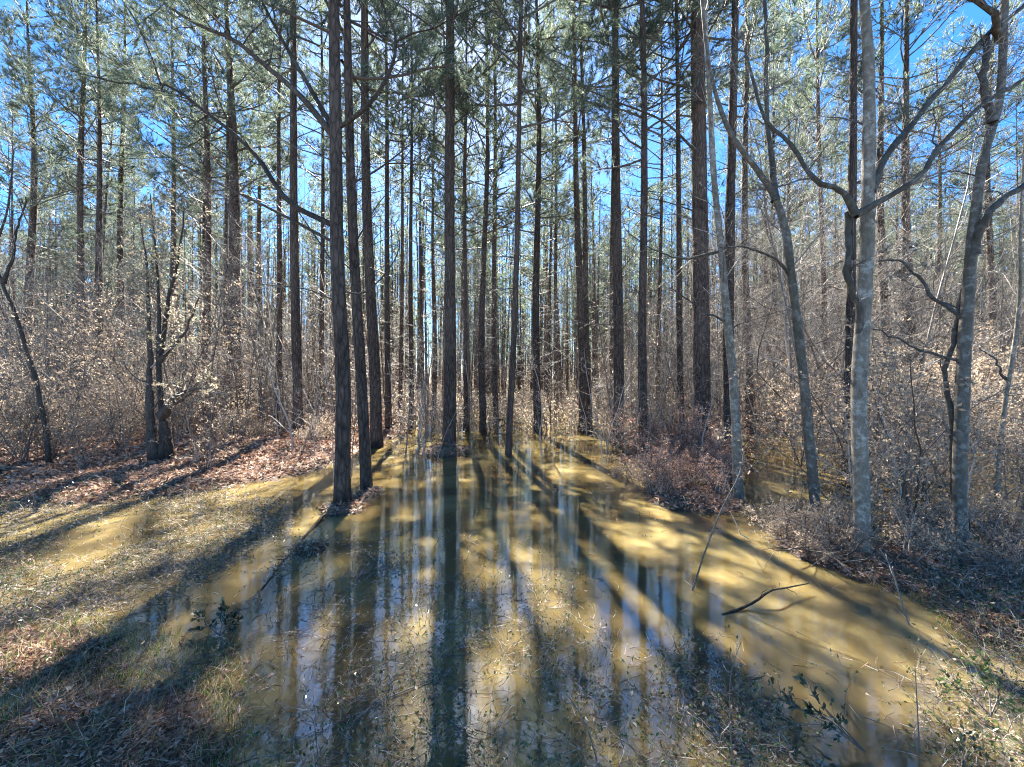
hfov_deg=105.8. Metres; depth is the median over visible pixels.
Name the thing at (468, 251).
pine tree
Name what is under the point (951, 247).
young tree
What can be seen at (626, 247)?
pine tree
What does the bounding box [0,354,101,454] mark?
shrub
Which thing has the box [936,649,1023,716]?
leafy plant
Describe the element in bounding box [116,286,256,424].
shrub
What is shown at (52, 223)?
young tree
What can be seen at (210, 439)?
shrub
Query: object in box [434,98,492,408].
pine tree
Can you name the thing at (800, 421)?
shrub
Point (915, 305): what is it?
young tree
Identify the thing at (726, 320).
hardwood tree
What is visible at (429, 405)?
sapling
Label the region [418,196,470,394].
pine tree
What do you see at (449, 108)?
pine tree
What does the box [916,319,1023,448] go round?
shrub
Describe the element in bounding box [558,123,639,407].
pine tree
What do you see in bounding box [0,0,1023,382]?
sky
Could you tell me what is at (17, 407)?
shrub
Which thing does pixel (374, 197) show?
pine tree
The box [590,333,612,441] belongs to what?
sapling
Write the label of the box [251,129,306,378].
pine tree
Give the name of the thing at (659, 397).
sapling
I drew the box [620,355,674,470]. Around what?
sapling
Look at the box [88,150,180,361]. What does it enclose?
pine tree
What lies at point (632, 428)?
shrub
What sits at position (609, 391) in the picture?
sapling
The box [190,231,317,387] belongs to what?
young tree
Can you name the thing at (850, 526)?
shrub
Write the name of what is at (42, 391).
shrub
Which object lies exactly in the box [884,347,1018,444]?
shrub
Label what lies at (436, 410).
sapling
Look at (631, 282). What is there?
pine tree
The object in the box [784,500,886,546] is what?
shrub
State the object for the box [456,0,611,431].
pine tree
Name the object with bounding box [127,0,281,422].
pine tree
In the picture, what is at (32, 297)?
young tree
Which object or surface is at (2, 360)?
shrub
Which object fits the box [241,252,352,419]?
young tree
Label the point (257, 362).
young tree
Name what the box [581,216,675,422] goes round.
young tree
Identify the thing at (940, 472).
shrub
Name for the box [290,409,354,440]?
shrub
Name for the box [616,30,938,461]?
young tree
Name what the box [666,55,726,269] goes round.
pine tree
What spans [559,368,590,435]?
sapling
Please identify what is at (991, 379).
shrub
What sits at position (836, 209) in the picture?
pine tree
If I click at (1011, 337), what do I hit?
young tree
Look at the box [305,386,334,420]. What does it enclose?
sapling
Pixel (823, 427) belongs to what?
sapling
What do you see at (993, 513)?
shrub
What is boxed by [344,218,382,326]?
pine tree
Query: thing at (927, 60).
pine tree
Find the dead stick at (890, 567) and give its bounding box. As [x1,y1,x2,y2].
[873,540,909,624]
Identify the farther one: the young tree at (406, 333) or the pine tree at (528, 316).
the pine tree at (528, 316)
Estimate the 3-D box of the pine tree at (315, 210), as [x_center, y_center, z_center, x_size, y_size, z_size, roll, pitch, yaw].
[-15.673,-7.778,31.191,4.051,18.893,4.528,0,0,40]
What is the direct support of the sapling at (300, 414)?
on the ground at (444, 450)
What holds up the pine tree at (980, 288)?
on the ground at (444, 450)
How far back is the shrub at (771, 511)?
4.55 m
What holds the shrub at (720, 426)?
on the ground at (444, 450)
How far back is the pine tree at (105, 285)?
39.76 m
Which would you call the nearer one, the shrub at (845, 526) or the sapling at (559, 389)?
the shrub at (845, 526)
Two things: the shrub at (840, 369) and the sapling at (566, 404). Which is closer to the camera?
the shrub at (840, 369)
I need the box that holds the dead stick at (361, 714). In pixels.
[346,667,451,727]
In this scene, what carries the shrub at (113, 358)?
on the ground at (444, 450)
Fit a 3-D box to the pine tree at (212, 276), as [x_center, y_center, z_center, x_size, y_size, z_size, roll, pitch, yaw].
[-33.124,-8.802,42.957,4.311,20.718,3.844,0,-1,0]
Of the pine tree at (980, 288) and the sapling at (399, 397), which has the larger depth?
the pine tree at (980, 288)
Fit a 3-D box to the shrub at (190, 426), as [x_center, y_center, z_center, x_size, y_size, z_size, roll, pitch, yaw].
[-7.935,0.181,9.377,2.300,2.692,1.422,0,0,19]
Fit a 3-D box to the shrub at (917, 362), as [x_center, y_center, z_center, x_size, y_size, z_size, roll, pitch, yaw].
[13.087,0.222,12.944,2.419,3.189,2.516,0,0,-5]
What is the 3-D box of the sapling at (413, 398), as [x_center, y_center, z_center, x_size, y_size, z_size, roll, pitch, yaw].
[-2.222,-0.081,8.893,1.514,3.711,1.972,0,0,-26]
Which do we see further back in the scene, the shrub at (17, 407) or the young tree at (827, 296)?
the young tree at (827, 296)
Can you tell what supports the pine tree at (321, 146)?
on the ground at (444, 450)
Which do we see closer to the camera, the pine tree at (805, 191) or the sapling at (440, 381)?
the sapling at (440, 381)
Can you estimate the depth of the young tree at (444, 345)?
21.15 m
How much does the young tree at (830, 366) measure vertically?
9.249 m
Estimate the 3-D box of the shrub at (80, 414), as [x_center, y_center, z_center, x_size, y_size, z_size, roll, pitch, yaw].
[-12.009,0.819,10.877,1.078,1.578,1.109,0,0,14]
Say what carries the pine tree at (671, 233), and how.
on the ground at (444, 450)
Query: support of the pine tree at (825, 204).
on the ground at (444, 450)
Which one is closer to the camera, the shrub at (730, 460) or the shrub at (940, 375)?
the shrub at (730, 460)
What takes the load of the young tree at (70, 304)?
on the ground at (444, 450)
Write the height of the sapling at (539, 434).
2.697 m
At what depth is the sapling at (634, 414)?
9.56 m
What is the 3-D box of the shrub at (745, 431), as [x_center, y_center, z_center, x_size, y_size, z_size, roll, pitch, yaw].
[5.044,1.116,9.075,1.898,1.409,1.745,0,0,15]
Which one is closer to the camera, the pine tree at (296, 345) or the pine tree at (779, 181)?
the pine tree at (296, 345)
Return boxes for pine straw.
[0,427,1023,766]
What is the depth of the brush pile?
3.42 m
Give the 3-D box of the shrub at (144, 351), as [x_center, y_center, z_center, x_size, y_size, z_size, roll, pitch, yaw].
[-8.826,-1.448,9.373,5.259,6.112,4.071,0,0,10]
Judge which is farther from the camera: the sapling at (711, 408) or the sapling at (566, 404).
the sapling at (566, 404)
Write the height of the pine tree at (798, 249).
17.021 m
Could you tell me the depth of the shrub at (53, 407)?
10.23 m
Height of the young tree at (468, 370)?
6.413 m
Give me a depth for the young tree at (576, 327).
13.06 m
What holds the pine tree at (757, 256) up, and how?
on the ground at (444, 450)
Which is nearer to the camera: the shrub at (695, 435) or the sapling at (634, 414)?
the shrub at (695, 435)
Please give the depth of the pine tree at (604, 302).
44.12 m
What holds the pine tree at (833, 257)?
on the ground at (444, 450)
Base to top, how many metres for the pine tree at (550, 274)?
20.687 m
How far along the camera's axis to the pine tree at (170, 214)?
31.08 m
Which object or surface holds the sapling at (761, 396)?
on the ground at (444, 450)
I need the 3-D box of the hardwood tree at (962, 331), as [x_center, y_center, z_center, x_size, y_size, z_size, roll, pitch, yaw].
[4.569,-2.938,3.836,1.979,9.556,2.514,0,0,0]
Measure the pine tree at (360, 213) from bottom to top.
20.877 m
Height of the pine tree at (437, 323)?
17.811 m
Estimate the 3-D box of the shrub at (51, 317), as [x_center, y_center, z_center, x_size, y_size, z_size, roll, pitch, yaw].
[-12.593,-0.578,12.036,3.138,4.321,3.691,0,0,35]
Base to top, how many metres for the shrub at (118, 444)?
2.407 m
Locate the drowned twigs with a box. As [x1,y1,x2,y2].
[0,451,1023,766]
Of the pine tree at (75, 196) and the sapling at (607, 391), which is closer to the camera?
the sapling at (607, 391)
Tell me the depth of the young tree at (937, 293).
14.41 m
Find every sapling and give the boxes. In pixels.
[251,360,299,439]
[253,347,299,435]
[254,322,334,450]
[254,330,292,430]
[273,363,305,424]
[280,370,322,439]
[288,316,390,476]
[294,370,334,455]
[304,337,335,418]
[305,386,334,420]
[310,355,331,419]
[380,309,445,452]
[381,369,401,422]
[383,346,432,430]
[385,333,458,472]
[387,339,456,438]
[405,376,472,466]
[406,362,436,430]
[410,380,462,436]
[414,351,462,445]
[415,369,442,441]
[416,350,461,408]
[420,389,443,433]
[514,349,549,453]
[544,367,573,424]
[548,367,573,416]
[554,388,577,422]
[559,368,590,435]
[568,332,636,464]
[573,354,612,434]
[574,359,604,417]
[577,360,638,455]
[583,345,642,457]
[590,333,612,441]
[591,361,611,426]
[592,338,633,422]
[592,343,635,431]
[593,374,629,437]
[602,354,646,453]
[616,329,687,455]
[617,391,657,445]
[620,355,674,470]
[627,312,671,440]
[634,355,687,427]
[652,290,760,448]
[668,326,743,462]
[721,315,792,453]
[766,341,829,423]
[799,380,838,458]
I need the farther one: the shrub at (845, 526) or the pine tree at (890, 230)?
the pine tree at (890, 230)
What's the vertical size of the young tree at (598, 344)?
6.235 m
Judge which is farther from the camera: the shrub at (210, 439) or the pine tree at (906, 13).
the pine tree at (906, 13)
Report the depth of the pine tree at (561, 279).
48.13 m
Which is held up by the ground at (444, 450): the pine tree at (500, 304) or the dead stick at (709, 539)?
the pine tree at (500, 304)
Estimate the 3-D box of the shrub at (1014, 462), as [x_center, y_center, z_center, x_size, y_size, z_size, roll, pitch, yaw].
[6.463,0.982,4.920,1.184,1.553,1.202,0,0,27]
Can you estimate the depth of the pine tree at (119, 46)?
19.85 m
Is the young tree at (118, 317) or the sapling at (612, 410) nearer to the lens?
the sapling at (612, 410)
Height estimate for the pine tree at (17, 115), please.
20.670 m
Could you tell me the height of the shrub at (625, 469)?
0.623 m
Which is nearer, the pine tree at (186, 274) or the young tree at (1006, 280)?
the young tree at (1006, 280)
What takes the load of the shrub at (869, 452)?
on the ground at (444, 450)
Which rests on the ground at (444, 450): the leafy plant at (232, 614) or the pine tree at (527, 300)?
the pine tree at (527, 300)
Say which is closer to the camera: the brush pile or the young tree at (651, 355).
the brush pile
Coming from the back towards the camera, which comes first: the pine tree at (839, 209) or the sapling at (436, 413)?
the pine tree at (839, 209)
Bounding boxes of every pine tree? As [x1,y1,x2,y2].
[0,0,138,411]
[0,0,153,382]
[0,50,67,359]
[0,99,72,287]
[0,147,92,368]
[0,227,21,338]
[0,233,17,321]
[3,0,179,368]
[4,191,53,315]
[5,102,94,374]
[13,153,91,357]
[14,236,25,309]
[21,0,475,504]
[24,0,195,398]
[27,165,91,342]
[36,193,94,322]
[45,24,157,363]
[47,69,137,344]
[60,0,329,421]
[68,0,245,383]
[69,243,126,317]
[84,175,125,351]
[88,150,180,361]
[88,157,153,324]
[91,180,144,303]
[103,155,166,310]
[104,193,162,297]
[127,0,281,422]
[127,0,297,415]
[138,107,246,397]
[142,211,169,319]
[148,161,197,350]
[149,239,190,340]
[154,51,246,345]
[162,146,223,372]
[165,244,198,312]
[184,70,271,343]
[190,200,222,314]
[193,234,222,325]
[197,0,355,427]
[197,65,306,399]
[202,30,307,408]
[210,0,485,489]
[241,0,389,435]
[243,0,380,420]
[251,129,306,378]
[282,179,329,365]
[297,0,445,428]
[298,107,361,407]
[298,174,347,354]
[300,222,319,373]
[303,0,455,447]
[308,239,329,305]
[311,71,384,399]
[314,65,406,341]
[328,158,382,308]
[340,0,482,427]
[342,0,459,417]
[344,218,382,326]
[353,0,536,443]
[362,159,418,389]
[373,14,457,404]
[378,268,404,364]
[384,11,482,418]
[390,237,416,388]
[401,0,512,429]
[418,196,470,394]
[419,0,579,431]
[420,0,572,427]
[421,114,477,400]
[422,0,620,455]
[426,231,443,316]
[428,279,443,328]
[428,291,442,347]
[429,165,491,401]
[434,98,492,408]
[437,214,471,318]
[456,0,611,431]
[456,119,515,400]
[458,247,473,329]
[468,254,507,342]
[475,198,509,391]
[487,108,576,367]
[503,0,663,431]
[508,0,599,417]
[510,0,688,446]
[516,0,637,429]
[518,243,539,390]
[518,251,551,336]
[519,160,582,404]
[521,17,595,413]
[521,182,564,396]
[531,0,807,443]
[539,266,572,371]
[544,0,681,422]
[548,227,575,316]
[555,0,753,451]
[557,168,609,398]
[557,179,597,334]
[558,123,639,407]
[561,270,573,388]
[589,221,625,379]
[589,232,609,381]
[594,0,798,436]
[595,195,637,366]
[597,0,727,412]
[622,182,675,344]
[622,232,647,352]
[623,223,648,351]
[631,193,675,355]
[635,133,691,394]
[654,242,690,327]
[657,0,812,453]
[663,198,709,381]
[666,0,819,434]
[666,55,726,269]
[706,0,859,421]
[708,210,751,312]
[718,12,818,415]
[728,0,861,413]
[734,176,760,315]
[735,168,770,381]
[740,199,780,342]
[748,0,880,403]
[752,193,781,337]
[769,82,840,344]
[769,98,847,359]
[775,192,819,375]
[791,0,981,384]
[797,220,832,334]
[801,0,1023,402]
[804,90,876,338]
[806,128,876,341]
[811,0,922,475]
[813,191,845,365]
[815,141,922,291]
[836,187,877,272]
[857,86,963,344]
[858,167,896,340]
[874,134,945,312]
[874,180,936,347]
[884,39,1013,364]
[891,0,1023,420]
[912,206,959,330]
[931,126,1003,355]
[947,152,1016,331]
[951,211,1014,352]
[958,68,1023,383]
[974,207,1023,342]
[980,186,1023,363]
[983,141,1023,299]
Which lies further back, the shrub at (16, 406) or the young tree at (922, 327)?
the young tree at (922, 327)
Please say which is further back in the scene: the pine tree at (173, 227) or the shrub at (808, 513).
the pine tree at (173, 227)
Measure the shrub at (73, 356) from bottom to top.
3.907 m
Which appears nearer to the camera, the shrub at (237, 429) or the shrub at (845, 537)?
the shrub at (845, 537)
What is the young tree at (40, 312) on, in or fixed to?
on the ground at (444, 450)
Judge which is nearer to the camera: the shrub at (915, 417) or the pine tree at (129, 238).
the shrub at (915, 417)
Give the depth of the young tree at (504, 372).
17.10 m
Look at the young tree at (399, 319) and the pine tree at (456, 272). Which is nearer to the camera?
the young tree at (399, 319)
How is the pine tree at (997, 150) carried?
on the ground at (444, 450)
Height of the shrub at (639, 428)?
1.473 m
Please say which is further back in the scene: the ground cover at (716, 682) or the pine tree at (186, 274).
the pine tree at (186, 274)
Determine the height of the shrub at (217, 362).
4.640 m
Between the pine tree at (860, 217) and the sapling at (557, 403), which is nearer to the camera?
the sapling at (557, 403)
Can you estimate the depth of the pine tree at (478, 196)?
25.55 m
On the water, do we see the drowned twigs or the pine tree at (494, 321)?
the drowned twigs
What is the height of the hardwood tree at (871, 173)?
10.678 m
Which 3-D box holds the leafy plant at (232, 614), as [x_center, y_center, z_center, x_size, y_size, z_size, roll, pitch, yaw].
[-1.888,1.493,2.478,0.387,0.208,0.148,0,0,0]
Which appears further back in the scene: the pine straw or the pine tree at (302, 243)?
the pine tree at (302, 243)
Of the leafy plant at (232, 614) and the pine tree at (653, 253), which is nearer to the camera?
the leafy plant at (232, 614)
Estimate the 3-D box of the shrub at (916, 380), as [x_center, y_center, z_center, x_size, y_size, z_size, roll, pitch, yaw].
[6.936,0.555,6.235,2.995,2.501,2.412,0,0,-35]
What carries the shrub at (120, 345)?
on the ground at (444, 450)
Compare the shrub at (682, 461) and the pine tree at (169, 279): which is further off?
the pine tree at (169, 279)
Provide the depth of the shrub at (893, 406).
8.02 m
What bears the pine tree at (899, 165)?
on the ground at (444, 450)
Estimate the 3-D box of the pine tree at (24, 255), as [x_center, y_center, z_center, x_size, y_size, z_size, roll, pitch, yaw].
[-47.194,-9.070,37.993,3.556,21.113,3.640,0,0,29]
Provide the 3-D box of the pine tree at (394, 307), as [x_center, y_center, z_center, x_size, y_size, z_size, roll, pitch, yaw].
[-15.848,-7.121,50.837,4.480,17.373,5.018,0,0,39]
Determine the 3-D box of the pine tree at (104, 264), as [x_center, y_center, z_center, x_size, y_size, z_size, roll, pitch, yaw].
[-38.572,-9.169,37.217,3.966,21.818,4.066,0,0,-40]
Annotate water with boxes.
[0,400,1023,766]
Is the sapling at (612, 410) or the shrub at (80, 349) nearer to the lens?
the sapling at (612, 410)
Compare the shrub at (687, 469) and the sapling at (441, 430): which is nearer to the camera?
the shrub at (687, 469)
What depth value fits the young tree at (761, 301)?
18.14 m
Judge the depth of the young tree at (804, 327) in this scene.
8.35 m
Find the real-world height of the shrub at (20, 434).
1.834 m
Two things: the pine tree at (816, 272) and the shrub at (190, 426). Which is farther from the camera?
the pine tree at (816, 272)
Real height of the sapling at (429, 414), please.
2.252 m
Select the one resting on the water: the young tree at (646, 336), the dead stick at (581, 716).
the dead stick at (581, 716)
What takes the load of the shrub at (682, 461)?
on the ground at (444, 450)
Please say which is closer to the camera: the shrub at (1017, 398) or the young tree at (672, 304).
the shrub at (1017, 398)
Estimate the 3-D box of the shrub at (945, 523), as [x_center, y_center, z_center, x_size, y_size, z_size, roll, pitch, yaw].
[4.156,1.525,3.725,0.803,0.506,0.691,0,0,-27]
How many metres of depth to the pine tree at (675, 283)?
40.23 m
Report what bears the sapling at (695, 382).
on the ground at (444, 450)
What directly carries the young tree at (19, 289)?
on the ground at (444, 450)
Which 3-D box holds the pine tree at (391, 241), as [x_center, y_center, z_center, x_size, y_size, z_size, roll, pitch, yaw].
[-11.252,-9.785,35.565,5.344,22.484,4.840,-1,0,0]
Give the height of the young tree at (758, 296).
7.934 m
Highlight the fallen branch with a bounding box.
[261,515,323,589]
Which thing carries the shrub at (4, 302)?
on the ground at (444, 450)
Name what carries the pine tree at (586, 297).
on the ground at (444, 450)
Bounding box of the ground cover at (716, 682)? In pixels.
[0,452,1023,766]
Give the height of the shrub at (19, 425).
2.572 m
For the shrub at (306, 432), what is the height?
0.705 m
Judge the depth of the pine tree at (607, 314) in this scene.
37.50 m
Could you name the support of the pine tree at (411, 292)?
on the ground at (444, 450)
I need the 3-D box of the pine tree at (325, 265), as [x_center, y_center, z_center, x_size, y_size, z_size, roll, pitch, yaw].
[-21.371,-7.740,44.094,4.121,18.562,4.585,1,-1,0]
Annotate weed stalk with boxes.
[711,636,740,766]
[907,664,934,751]
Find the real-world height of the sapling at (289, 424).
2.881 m
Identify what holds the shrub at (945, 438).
on the ground at (444, 450)
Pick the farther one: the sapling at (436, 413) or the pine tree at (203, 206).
the pine tree at (203, 206)
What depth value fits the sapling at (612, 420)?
8.76 m
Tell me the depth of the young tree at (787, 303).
15.42 m
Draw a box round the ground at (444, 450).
[0,388,1023,766]
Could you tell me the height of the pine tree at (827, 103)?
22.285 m
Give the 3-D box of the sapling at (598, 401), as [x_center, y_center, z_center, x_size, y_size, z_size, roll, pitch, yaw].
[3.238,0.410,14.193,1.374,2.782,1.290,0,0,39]
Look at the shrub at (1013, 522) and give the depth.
4.06 m
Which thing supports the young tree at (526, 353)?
on the ground at (444, 450)
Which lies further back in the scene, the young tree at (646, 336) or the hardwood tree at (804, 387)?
the young tree at (646, 336)
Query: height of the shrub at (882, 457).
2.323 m
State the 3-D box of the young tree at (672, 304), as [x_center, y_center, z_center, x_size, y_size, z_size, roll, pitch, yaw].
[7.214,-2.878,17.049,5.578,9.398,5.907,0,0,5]
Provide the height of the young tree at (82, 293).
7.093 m
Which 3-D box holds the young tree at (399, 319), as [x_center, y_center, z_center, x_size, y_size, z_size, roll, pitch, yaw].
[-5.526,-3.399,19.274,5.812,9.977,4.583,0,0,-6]
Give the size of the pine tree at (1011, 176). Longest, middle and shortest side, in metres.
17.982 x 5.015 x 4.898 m
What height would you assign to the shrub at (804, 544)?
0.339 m
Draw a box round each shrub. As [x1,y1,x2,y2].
[0,239,128,439]
[0,246,151,445]
[0,248,132,457]
[0,253,126,438]
[0,254,194,430]
[0,257,125,430]
[0,288,177,428]
[0,311,84,423]
[0,334,109,462]
[0,346,13,429]
[0,346,62,453]
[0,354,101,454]
[0,356,70,434]
[0,363,106,443]
[0,371,63,460]
[0,375,16,439]
[0,376,54,451]
[0,377,51,449]
[0,389,35,441]
[1,193,268,439]
[1,321,110,410]
[1,321,140,405]
[5,363,120,446]
[17,344,152,449]
[19,376,96,425]
[20,286,194,429]
[35,299,139,420]
[36,256,198,431]
[36,272,213,425]
[37,294,207,430]
[39,373,134,468]
[49,370,129,434]
[53,370,155,449]
[54,385,97,433]
[64,247,258,440]
[78,281,275,427]
[93,369,136,437]
[96,359,157,434]
[99,365,189,443]
[99,384,180,442]
[101,369,189,434]
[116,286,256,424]
[140,370,216,440]
[145,350,233,437]
[164,374,252,471]
[175,355,246,432]
[195,408,275,436]
[210,409,270,434]
[212,411,269,435]
[233,405,268,422]
[233,409,270,426]
[247,418,288,435]
[274,414,310,430]
[286,413,334,436]
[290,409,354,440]
[292,421,325,441]
[598,405,678,451]
[606,397,671,452]
[608,455,643,480]
[628,459,693,489]
[630,424,689,490]
[631,440,674,463]
[638,434,693,497]
[647,431,666,453]
[652,390,717,457]
[652,423,684,455]
[658,428,699,468]
[661,394,724,464]
[664,446,717,486]
[667,436,695,482]
[674,408,783,469]
[676,417,716,461]
[678,432,725,485]
[685,412,754,449]
[688,406,786,457]
[690,428,777,483]
[692,445,745,497]
[700,425,742,470]
[700,440,732,484]
[711,340,1023,525]
[729,307,1023,517]
[738,495,808,527]
[739,358,972,470]
[740,311,1005,456]
[741,346,871,464]
[747,495,852,551]
[762,500,816,536]
[781,487,891,526]
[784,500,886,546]
[788,522,846,566]
[794,331,941,437]
[801,502,900,548]
[807,492,885,561]
[808,505,892,544]
[814,379,941,452]
[816,402,921,496]
[829,349,1023,484]
[836,363,1023,507]
[839,369,952,460]
[843,335,1020,484]
[845,381,1022,503]
[845,493,996,572]
[868,346,1023,462]
[868,419,944,480]
[869,359,1016,474]
[870,329,1023,459]
[873,340,951,418]
[874,494,977,541]
[879,489,1009,535]
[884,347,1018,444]
[887,344,1004,436]
[895,513,993,554]
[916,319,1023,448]
[928,373,1023,468]
[934,485,1023,523]
[947,405,1023,509]
[949,336,1023,457]
[968,498,1017,526]
[970,513,1023,551]
[973,495,1023,543]
[979,528,1023,563]
[993,508,1023,540]
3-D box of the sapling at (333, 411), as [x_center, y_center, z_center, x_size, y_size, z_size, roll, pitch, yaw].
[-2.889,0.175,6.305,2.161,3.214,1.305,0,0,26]
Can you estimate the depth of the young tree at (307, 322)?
20.58 m
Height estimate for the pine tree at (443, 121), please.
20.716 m
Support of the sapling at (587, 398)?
on the ground at (444, 450)
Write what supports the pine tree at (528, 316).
on the ground at (444, 450)
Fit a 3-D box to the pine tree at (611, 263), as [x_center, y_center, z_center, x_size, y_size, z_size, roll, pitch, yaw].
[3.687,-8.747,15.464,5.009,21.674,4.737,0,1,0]
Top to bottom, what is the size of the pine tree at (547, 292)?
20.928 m
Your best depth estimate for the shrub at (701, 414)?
7.49 m
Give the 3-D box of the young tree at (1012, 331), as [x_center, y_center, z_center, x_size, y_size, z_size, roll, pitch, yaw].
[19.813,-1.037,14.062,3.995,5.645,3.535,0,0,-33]
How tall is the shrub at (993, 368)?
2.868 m
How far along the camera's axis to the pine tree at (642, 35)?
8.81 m
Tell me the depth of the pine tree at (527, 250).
21.80 m
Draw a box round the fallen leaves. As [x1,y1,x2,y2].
[0,391,1023,766]
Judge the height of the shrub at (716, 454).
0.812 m
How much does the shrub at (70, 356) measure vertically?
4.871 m
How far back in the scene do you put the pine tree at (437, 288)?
48.51 m
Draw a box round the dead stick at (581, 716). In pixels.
[555,682,596,759]
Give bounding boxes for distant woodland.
[0,174,1023,398]
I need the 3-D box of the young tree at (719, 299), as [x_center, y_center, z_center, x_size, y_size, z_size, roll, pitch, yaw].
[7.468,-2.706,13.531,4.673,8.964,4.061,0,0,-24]
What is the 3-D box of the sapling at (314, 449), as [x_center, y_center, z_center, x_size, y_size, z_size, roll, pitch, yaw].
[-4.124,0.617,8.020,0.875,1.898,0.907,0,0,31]
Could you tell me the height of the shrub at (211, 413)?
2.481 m
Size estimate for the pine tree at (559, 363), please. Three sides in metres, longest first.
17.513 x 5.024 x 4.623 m
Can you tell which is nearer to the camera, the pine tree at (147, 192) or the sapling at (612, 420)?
the sapling at (612, 420)
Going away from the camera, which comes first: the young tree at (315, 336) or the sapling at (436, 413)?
the sapling at (436, 413)
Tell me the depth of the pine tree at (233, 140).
14.13 m
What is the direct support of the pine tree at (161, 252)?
on the ground at (444, 450)
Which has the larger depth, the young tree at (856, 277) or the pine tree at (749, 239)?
the pine tree at (749, 239)
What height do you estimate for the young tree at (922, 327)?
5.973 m
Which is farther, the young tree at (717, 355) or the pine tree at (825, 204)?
the pine tree at (825, 204)
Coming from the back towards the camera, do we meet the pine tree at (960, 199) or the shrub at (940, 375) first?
the pine tree at (960, 199)
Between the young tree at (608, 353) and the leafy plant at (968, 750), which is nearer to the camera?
the leafy plant at (968, 750)
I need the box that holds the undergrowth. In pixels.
[0,175,1023,435]
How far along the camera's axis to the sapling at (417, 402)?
12.87 m
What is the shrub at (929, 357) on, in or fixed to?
on the ground at (444, 450)
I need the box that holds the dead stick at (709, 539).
[691,442,744,590]
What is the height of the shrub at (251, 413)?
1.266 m
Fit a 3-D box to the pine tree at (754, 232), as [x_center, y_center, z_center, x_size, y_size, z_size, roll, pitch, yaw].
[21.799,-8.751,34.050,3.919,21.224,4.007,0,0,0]
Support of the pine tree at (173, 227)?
on the ground at (444, 450)
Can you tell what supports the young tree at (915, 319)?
on the ground at (444, 450)
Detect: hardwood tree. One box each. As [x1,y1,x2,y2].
[0,148,53,465]
[102,187,230,460]
[628,0,758,498]
[699,0,852,515]
[704,0,1023,554]
[846,0,1023,548]
[975,125,1023,490]
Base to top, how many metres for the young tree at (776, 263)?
8.652 m
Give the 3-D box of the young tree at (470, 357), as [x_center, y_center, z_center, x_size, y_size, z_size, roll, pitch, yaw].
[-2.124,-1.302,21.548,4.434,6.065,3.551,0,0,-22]
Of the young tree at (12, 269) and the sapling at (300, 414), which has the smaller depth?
the sapling at (300, 414)
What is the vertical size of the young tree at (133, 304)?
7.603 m
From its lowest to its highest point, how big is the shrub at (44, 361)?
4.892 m
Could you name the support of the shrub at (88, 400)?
on the ground at (444, 450)
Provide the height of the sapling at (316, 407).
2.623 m
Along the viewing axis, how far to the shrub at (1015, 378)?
6.68 m
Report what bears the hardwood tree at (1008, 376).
on the ground at (444, 450)
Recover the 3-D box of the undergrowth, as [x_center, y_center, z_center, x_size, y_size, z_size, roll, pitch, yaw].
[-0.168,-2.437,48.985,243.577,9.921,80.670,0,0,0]
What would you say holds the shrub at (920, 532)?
on the ground at (444, 450)
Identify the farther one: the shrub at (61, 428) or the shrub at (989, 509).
the shrub at (61, 428)
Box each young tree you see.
[0,117,215,410]
[0,230,64,371]
[0,234,25,343]
[0,255,59,376]
[5,133,170,422]
[10,283,67,372]
[13,248,128,390]
[14,217,154,397]
[41,247,190,385]
[65,257,178,369]
[93,272,154,390]
[94,132,301,423]
[103,275,167,378]
[126,148,303,435]
[175,227,307,424]
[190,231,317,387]
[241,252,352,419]
[242,277,332,407]
[265,259,334,399]
[306,247,365,405]
[346,220,459,405]
[383,197,478,405]
[383,238,509,429]
[419,295,470,395]
[431,238,519,411]
[438,311,502,402]
[456,184,598,428]
[478,247,550,413]
[519,146,636,400]
[540,259,637,402]
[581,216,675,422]
[593,306,633,410]
[595,238,689,418]
[598,310,650,398]
[610,179,786,433]
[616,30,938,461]
[624,201,735,414]
[625,288,668,413]
[634,224,757,417]
[651,193,919,448]
[652,200,782,412]
[673,18,936,456]
[687,51,955,453]
[688,231,783,413]
[722,241,874,415]
[735,67,1009,429]
[735,249,805,380]
[742,230,877,430]
[759,52,968,455]
[769,180,892,379]
[771,147,938,450]
[782,263,844,367]
[813,277,902,400]
[823,7,1023,460]
[832,276,929,397]
[837,267,974,375]
[869,114,1023,415]
[869,162,1023,437]
[870,265,1002,413]
[871,265,946,416]
[871,294,946,379]
[877,214,1016,373]
[877,253,962,378]
[924,202,1023,398]
[927,270,1023,370]
[947,181,1023,425]
[975,215,1023,394]
[992,291,1023,371]
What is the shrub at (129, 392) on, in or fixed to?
on the ground at (444, 450)
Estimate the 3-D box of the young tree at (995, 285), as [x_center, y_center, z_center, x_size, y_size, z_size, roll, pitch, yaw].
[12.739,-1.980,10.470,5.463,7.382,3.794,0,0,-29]
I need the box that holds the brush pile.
[730,499,930,579]
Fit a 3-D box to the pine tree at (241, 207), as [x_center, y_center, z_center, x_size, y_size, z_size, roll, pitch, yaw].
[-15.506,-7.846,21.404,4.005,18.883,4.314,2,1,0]
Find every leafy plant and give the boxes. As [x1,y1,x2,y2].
[186,596,243,635]
[750,673,865,752]
[935,724,991,766]
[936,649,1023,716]
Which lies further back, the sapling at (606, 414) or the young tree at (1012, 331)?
the young tree at (1012, 331)
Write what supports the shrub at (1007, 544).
on the ground at (444, 450)
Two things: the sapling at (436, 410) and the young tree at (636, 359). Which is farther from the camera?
the young tree at (636, 359)
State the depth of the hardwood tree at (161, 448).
7.37 m
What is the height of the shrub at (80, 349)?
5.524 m
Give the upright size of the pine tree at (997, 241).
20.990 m
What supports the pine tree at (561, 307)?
on the ground at (444, 450)

